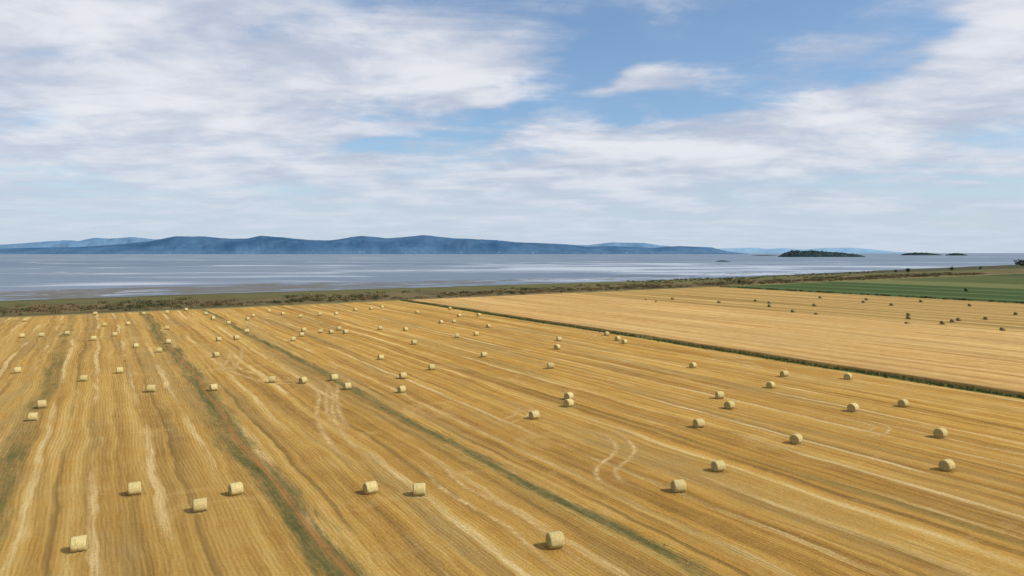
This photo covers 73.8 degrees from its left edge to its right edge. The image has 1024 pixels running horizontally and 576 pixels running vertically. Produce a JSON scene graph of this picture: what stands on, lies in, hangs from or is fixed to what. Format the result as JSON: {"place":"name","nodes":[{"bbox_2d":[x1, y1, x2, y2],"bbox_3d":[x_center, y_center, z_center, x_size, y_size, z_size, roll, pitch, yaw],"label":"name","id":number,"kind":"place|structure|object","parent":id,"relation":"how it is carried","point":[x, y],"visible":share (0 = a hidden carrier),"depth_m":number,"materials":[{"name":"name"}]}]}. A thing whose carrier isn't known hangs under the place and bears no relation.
{"place":"outdoors","nodes":[
{"label":"outdoors","id":0,"kind":"place"},
{"bbox_2d":[0,235,742,253],"bbox_3d":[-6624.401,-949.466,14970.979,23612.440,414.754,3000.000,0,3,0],"label":"forested hills","id":1,"kind":"structure","parent":0,"point":[423,244],"depth_m":13889.24,"materials":[{"name":"plant"}]},
{"bbox_2d":[0,237,748,253],"bbox_3d":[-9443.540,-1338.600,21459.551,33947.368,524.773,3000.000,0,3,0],"label":"distant hills","id":2,"kind":"structure","parent":0,"point":[91,242],"depth_m":20802.99,"materials":[{"name":"blue"}]},
{"bbox_2d":[0,265,1023,575],"bbox_3d":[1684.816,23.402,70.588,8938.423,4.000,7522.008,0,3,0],"label":"farmland ground","id":3,"kind":"structure","parent":0,"point":[840,493],"depth_m":89.15,"materials":[{"name":"yellow plant"}]},
{"bbox_2d":[14,367,21,373],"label":"straw bale","id":4,"kind":"object","parent":3,"relation":"on","point":[17,370],"visible":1,"depth_m":141.44},
{"bbox_2d":[24,412,39,422],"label":"straw bale","id":5,"kind":"object","parent":3,"relation":"on","point":[34,417],"visible":1,"depth_m":101.28},
{"bbox_2d":[36,400,46,408],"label":"straw bale","id":6,"kind":"object","parent":3,"relation":"on","point":[41,404],"visible":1,"depth_m":109.61},
{"bbox_2d":[64,535,92,556],"bbox_3d":[-36.395,21.461,57.357,1.964,1.241,2.165,-1,3,-26],"label":"straw bale","id":7,"kind":"object","parent":3,"relation":"on","point":[78,544],"visible":1,"depth_m":56.93},
{"bbox_2d":[80,375,89,381],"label":"straw bale","id":8,"kind":"object","parent":3,"relation":"on","point":[83,378],"visible":1,"depth_m":132.59},
{"bbox_2d":[91,336,96,340],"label":"straw bale","id":9,"kind":"object","parent":3,"relation":"on","point":[93,338],"visible":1,"depth_m":194.57},
{"bbox_2d":[116,367,122,373],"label":"straw bale","id":10,"kind":"object","parent":3,"relation":"on","point":[119,370],"visible":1,"depth_m":141.42},
{"bbox_2d":[123,481,145,496],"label":"straw bale","id":11,"kind":"object","parent":3,"relation":"on","point":[134,488],"visible":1,"depth_m":70.24},
{"bbox_2d":[146,385,157,392],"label":"straw bale","id":12,"kind":"object","parent":3,"relation":"on","point":[151,388],"visible":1,"depth_m":122.23},
{"bbox_2d":[189,498,210,514],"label":"straw bale","id":13,"kind":"object","parent":3,"relation":"on","point":[199,505],"visible":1,"depth_m":65.68},
{"bbox_2d":[207,384,218,390],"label":"straw bale","id":14,"kind":"object","parent":3,"relation":"on","point":[213,387],"visible":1,"depth_m":123.56},
{"bbox_2d":[213,352,219,357],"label":"straw bale","id":15,"kind":"object","parent":3,"relation":"on","point":[216,354],"visible":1,"depth_m":163.32},
{"bbox_2d":[223,349,242,366],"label":"wheel track","id":16,"kind":"structure","parent":3,"relation":"on","point":[230,357],"depth_m":162.12,"materials":[{"name":"plant"}]},
{"bbox_2d":[228,482,244,497],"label":"straw bale","id":17,"kind":"object","parent":3,"relation":"on","point":[235,488],"visible":1,"depth_m":70.29},
{"bbox_2d":[233,335,240,339],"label":"straw bale","id":18,"kind":"object","parent":3,"relation":"on","point":[235,337],"visible":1,"depth_m":196.14},
{"bbox_2d":[220,363,289,383],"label":"wheel track","id":19,"kind":"structure","parent":3,"relation":"on","point":[239,368],"depth_m":142.08,"materials":[{"name":"plant"}]},
{"bbox_2d":[268,376,276,383],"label":"straw bale","id":20,"kind":"object","parent":3,"relation":"on","point":[272,379],"visible":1,"depth_m":131.13},
{"bbox_2d":[299,377,306,383],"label":"straw bale","id":21,"kind":"object","parent":3,"relation":"on","point":[302,380],"visible":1,"depth_m":130.50},
{"bbox_2d":[324,389,342,420],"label":"wheel track","id":22,"kind":"structure","parent":3,"relation":"on","point":[338,409],"depth_m":114.12,"materials":[{"name":"plant"}]},
{"bbox_2d":[330,374,339,381],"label":"straw bale","id":23,"kind":"object","parent":3,"relation":"on","point":[333,377],"visible":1,"depth_m":133.21},
{"bbox_2d":[314,389,356,452],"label":"wheel track","id":24,"kind":"structure","parent":3,"relation":"on","point":[327,439],"depth_m":99.51,"materials":[{"name":"plant"}]},
{"bbox_2d":[343,382,351,390],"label":"straw bale","id":25,"kind":"object","parent":3,"relation":"on","point":[347,386],"visible":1,"depth_m":124.73},
{"bbox_2d":[1,311,701,567],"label":"drain line weeds","id":26,"kind":"object","parent":3,"relation":"on","point":[231,416],"visible":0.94,"depth_m":129.56,"materials":[{"name":"green plant"}]},
{"bbox_2d":[363,481,378,496],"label":"straw bale","id":27,"kind":"object","parent":3,"relation":"on","point":[370,487],"visible":1,"depth_m":70.68},
{"bbox_2d":[377,355,383,360],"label":"straw bale","id":28,"kind":"object","parent":3,"relation":"on","point":[380,357],"visible":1,"depth_m":159.22},
{"bbox_2d":[397,386,406,393],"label":"straw bale","id":29,"kind":"object","parent":3,"relation":"on","point":[401,389],"visible":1,"depth_m":121.79},
{"bbox_2d":[399,372,408,379],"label":"straw bale","id":30,"kind":"object","parent":3,"relation":"on","point":[402,375],"visible":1,"depth_m":135.37},
{"bbox_2d":[410,483,428,498],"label":"straw bale","id":31,"kind":"object","parent":3,"relation":"on","point":[419,489],"visible":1,"depth_m":69.97},
{"bbox_2d":[428,364,434,370],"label":"straw bale","id":32,"kind":"object","parent":3,"relation":"on","point":[431,367],"visible":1,"depth_m":145.44},
{"bbox_2d":[481,352,486,357],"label":"straw bale","id":33,"kind":"object","parent":3,"relation":"on","point":[483,354],"visible":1,"depth_m":163.20},
{"bbox_2d":[428,469,544,552],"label":"wheel track","id":34,"kind":"structure","parent":3,"relation":"on","point":[470,505],"depth_m":65.94,"materials":[{"name":"plant"}]},
{"bbox_2d":[0,272,977,315],"bbox_3d":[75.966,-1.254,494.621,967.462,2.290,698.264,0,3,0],"label":"marsh reeds","id":35,"kind":"object","parent":3,"relation":"on","point":[42,309],"visible":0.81,"depth_m":403.13,"materials":[{"name":"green plant"}]},
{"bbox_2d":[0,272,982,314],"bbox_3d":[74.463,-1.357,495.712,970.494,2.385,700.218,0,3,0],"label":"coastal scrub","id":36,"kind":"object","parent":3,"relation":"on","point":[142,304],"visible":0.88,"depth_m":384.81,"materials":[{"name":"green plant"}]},
{"bbox_2d":[529,410,540,420],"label":"straw bale","id":37,"kind":"object","parent":3,"relation":"on","point":[534,414],"visible":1,"depth_m":102.48},
{"bbox_2d":[547,363,554,368],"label":"straw bale","id":38,"kind":"object","parent":3,"relation":"on","point":[550,365],"visible":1,"depth_m":147.06},
{"bbox_2d":[541,531,564,552],"bbox_3d":[3.653,21.433,58.061,2.070,1.397,2.320,-1,3,-17],"label":"straw bale","id":39,"kind":"object","parent":3,"relation":"on","point":[554,540],"visible":1,"depth_m":57.52},
{"bbox_2d":[561,399,575,408],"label":"straw bale","id":40,"kind":"object","parent":3,"relation":"on","point":[568,402],"visible":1,"depth_m":110.59},
{"bbox_2d":[564,392,573,399],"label":"straw bale","id":41,"kind":"object","parent":3,"relation":"on","point":[568,395],"visible":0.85,"depth_m":116.19},
{"bbox_2d":[594,441,635,479],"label":"wheel track","id":42,"kind":"structure","parent":3,"relation":"on","point":[612,454],"depth_m":82.62,"materials":[{"name":"plant"}]},
{"bbox_2d":[668,479,686,494],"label":"straw bale","id":43,"kind":"object","parent":3,"relation":"on","point":[678,486],"visible":1,"depth_m":70.98},
{"bbox_2d":[689,362,696,368],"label":"straw bale","id":44,"kind":"object","parent":3,"relation":"on","point":[692,365],"visible":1,"depth_m":148.10},
{"bbox_2d":[689,418,706,429],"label":"straw bale","id":45,"kind":"object","parent":3,"relation":"on","point":[699,423],"visible":1,"depth_m":97.33},
{"bbox_2d":[712,391,723,399],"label":"straw bale","id":46,"kind":"object","parent":3,"relation":"on","point":[719,395],"visible":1,"depth_m":116.63},
{"bbox_2d":[711,460,726,473],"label":"straw bale","id":47,"kind":"object","parent":3,"relation":"on","point":[718,466],"visible":1,"depth_m":77.86},
{"bbox_2d":[723,401,735,409],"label":"straw bale","id":48,"kind":"object","parent":3,"relation":"on","point":[730,405],"visible":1,"depth_m":109.16},
{"bbox_2d":[763,381,774,388],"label":"straw bale","id":49,"kind":"object","parent":3,"relation":"on","point":[770,384],"visible":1,"depth_m":125.98},
{"bbox_2d":[780,370,789,377],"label":"straw bale","id":50,"kind":"object","parent":3,"relation":"on","point":[784,373],"visible":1,"depth_m":137.60},
{"bbox_2d":[786,433,804,444],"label":"straw bale","id":51,"kind":"object","parent":3,"relation":"on","point":[796,438],"visible":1,"depth_m":89.17},
{"bbox_2d":[626,271,1023,303],"bbox_3d":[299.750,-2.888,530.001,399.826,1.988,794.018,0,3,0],"label":"field margin bushes","id":52,"kind":"object","parent":3,"relation":"on","point":[727,278],"visible":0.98,"depth_m":466.44,"materials":[{"name":"green plant"}]},
{"bbox_2d":[843,373,851,379],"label":"straw bale","id":53,"kind":"object","parent":3,"relation":"on","point":[847,376],"visible":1,"depth_m":134.67},
{"bbox_2d":[844,403,859,412],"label":"straw bale","id":54,"kind":"object","parent":3,"relation":"on","point":[852,407],"visible":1,"depth_m":107.29},
{"bbox_2d":[855,421,890,435],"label":"wheel track","id":55,"kind":"structure","parent":3,"relation":"on","point":[888,431],"depth_m":96.04,"materials":[{"name":"plant"}]},
{"bbox_2d":[896,399,909,407],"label":"straw bale","id":56,"kind":"object","parent":3,"relation":"on","point":[901,403],"visible":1,"depth_m":110.64},
{"bbox_2d":[929,427,949,439],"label":"straw bale","id":57,"kind":"object","parent":3,"relation":"on","point":[941,432],"visible":1,"depth_m":92.10},
{"bbox_2d":[938,459,957,472],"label":"straw bale","id":58,"kind":"object","parent":3,"relation":"on","point":[945,465],"visible":1,"depth_m":78.12},
{"bbox_2d":[0,253,1023,300],"bbox_3d":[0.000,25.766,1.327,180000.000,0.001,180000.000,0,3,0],"label":"sea","id":59,"kind":"structure","parent":0,"point":[26,272],"depth_m":1204.75,"materials":[{"name":"liquid"}]},
{"bbox_2d":[0,272,779,300],"bbox_3d":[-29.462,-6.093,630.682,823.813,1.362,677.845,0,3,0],"label":"tidal mudflat","id":60,"kind":"structure","parent":59,"relation":"in","point":[67,293],"depth_m":492.08,"materials":[{"name":"grey soil"}]},
{"bbox_2d":[0,0,1023,252],"label":"sky","id":61,"kind":"structure","parent":0,"point":[885,125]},
{"bbox_2d":[400,293,1023,398],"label":"wheat field","id":62,"kind":"structure","parent":0,"point":[987,359],"depth_m":204.75,"materials":[{"name":"yellow plant"}]},
{"bbox_2d":[719,248,904,253],"bbox_3d":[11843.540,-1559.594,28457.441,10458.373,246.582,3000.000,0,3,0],"label":"remote hills","id":63,"kind":"structure","parent":0,"point":[783,250],"depth_m":27435.80,"materials":[{"name":"blue"}]},
{"bbox_2d":[778,250,864,256],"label":"wooded island","id":64,"kind":"structure","parent":0,"point":[799,253],"depth_m":4197.64,"materials":[{"name":"green plant"}]},
{"bbox_2d":[901,252,939,254],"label":"wooded island","id":65,"kind":"structure","parent":0,"point":[916,253],"depth_m":7129.52,"materials":[{"name":"green plant"}]},
{"bbox_2d":[945,253,967,255],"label":"wooded island","id":66,"kind":"structure","parent":0,"point":[956,254],"depth_m":6575.56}
]}

